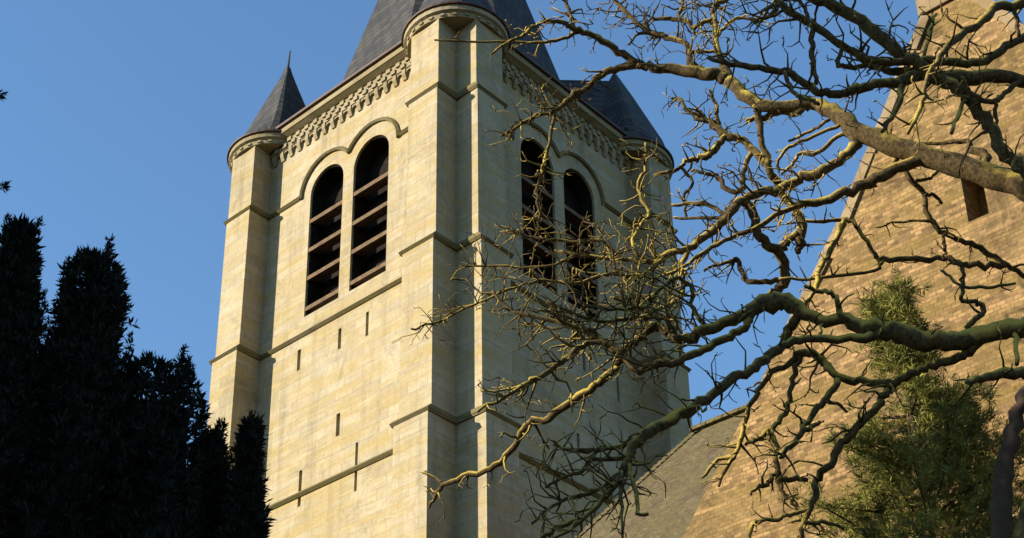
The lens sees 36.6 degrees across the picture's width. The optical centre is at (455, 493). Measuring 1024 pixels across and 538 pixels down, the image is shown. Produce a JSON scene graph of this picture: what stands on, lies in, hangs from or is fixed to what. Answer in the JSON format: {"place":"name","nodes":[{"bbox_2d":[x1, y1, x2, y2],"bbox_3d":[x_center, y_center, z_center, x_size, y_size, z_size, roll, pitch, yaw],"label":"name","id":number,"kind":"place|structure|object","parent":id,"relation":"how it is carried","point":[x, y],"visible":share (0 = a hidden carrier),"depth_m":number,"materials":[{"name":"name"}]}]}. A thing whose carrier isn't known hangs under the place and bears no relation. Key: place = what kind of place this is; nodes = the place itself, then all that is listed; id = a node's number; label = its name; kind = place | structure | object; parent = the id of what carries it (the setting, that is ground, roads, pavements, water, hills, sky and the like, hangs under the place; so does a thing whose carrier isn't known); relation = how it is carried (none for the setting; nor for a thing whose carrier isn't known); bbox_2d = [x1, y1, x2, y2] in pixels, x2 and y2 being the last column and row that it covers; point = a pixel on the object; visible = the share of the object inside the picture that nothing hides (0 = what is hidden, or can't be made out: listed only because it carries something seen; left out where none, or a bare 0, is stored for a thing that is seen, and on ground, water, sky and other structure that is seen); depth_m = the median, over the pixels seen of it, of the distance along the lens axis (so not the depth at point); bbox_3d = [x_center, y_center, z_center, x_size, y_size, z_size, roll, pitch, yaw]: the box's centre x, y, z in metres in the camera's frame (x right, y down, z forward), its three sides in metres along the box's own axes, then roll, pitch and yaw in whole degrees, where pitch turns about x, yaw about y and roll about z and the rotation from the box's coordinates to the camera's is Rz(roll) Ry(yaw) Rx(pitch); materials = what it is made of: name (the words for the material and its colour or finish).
{"place":"outdoors","nodes":[
{"label":"outdoors","id":0,"kind":"place"},
{"bbox_2d":[207,0,691,537],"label":"church tower","id":1,"kind":"structure","parent":0,"point":[373,184],"depth_m":38.22,"materials":[{"name":"stone"}]},
{"bbox_2d":[305,165,343,315],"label":"belfry window","id":2,"kind":"structure","parent":1,"relation":"in","point":[326,219],"depth_m":40.29,"materials":[{"name":"black wood"}]},
{"bbox_2d":[350,136,388,289],"bbox_3d":[-1.965,-7.081,39.016,1.300,4.460,0.568,-23,-35,38],"label":"belfry window","id":3,"kind":"structure","parent":1,"relation":"in","point":[368,253],"depth_m":39.26,"materials":[{"name":"black wood"}]},
{"bbox_2d":[521,139,556,290],"bbox_3d":[1.871,-7.027,39.108,0.568,4.460,1.300,-23,-35,38],"label":"belfry window","id":4,"kind":"structure","parent":1,"relation":"in","point":[531,150],"depth_m":39.38,"materials":[{"name":"black wood"}]},
{"bbox_2d":[563,169,598,318],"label":"belfry window","id":5,"kind":"structure","parent":1,"relation":"in","point":[577,196],"depth_m":40.67,"materials":[{"name":"black wood"}]},
{"bbox_2d":[0,0,1023,463],"label":"sky","id":6,"kind":"structure","parent":0,"point":[122,118],"materials":[{"name":"blue"}]},
{"bbox_2d":[575,0,1023,537],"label":"church nave","id":7,"kind":"structure","parent":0,"point":[690,506],"depth_m":21.98,"materials":[{"name":"stone"}]},
{"bbox_3d":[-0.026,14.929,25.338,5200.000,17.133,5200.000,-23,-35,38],"label":"ground","id":8,"kind":"structure","parent":0,"visible":0},
{"bbox_2d":[0,89,11,192],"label":"conifer","id":9,"kind":"object","parent":8,"relation":"on","point":[4,185],"visible":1,"depth_m":13.58,"materials":[{"name":"green plant"}]},
{"bbox_2d":[0,212,52,537],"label":"conifer","id":10,"kind":"object","parent":8,"relation":"on","point":[23,329],"visible":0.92,"depth_m":13.37,"materials":[{"name":"green plant"}]},
{"bbox_2d":[0,233,140,537],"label":"conifer","id":11,"kind":"object","parent":8,"relation":"on","point":[81,360],"visible":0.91,"depth_m":13.41,"materials":[{"name":"green plant"}]},
{"bbox_2d":[94,332,213,537],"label":"conifer","id":12,"kind":"object","parent":8,"relation":"on","point":[146,493],"visible":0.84,"depth_m":13.44,"materials":[{"name":"green plant"}]},
{"bbox_2d":[180,417,234,537],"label":"conifer","id":13,"kind":"object","parent":8,"relation":"on","point":[217,468],"visible":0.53,"depth_m":13.79,"materials":[{"name":"green plant"}]},
{"bbox_2d":[214,409,275,537],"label":"conifer","id":14,"kind":"object","parent":8,"relation":"on","point":[245,510],"visible":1,"depth_m":13.38,"materials":[{"name":"green plant"}]},
{"bbox_2d":[391,0,1023,537],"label":"bare tree","id":15,"kind":"object","parent":8,"relation":"on","point":[971,338],"visible":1,"depth_m":16.30,"materials":[{"name":"brown plant"}]},
{"bbox_2d":[777,267,1023,537],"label":"pine tree","id":16,"kind":"object","parent":8,"relation":"on","point":[934,448],"visible":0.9,"depth_m":16.08,"materials":[{"name":"green plant"}]}
]}

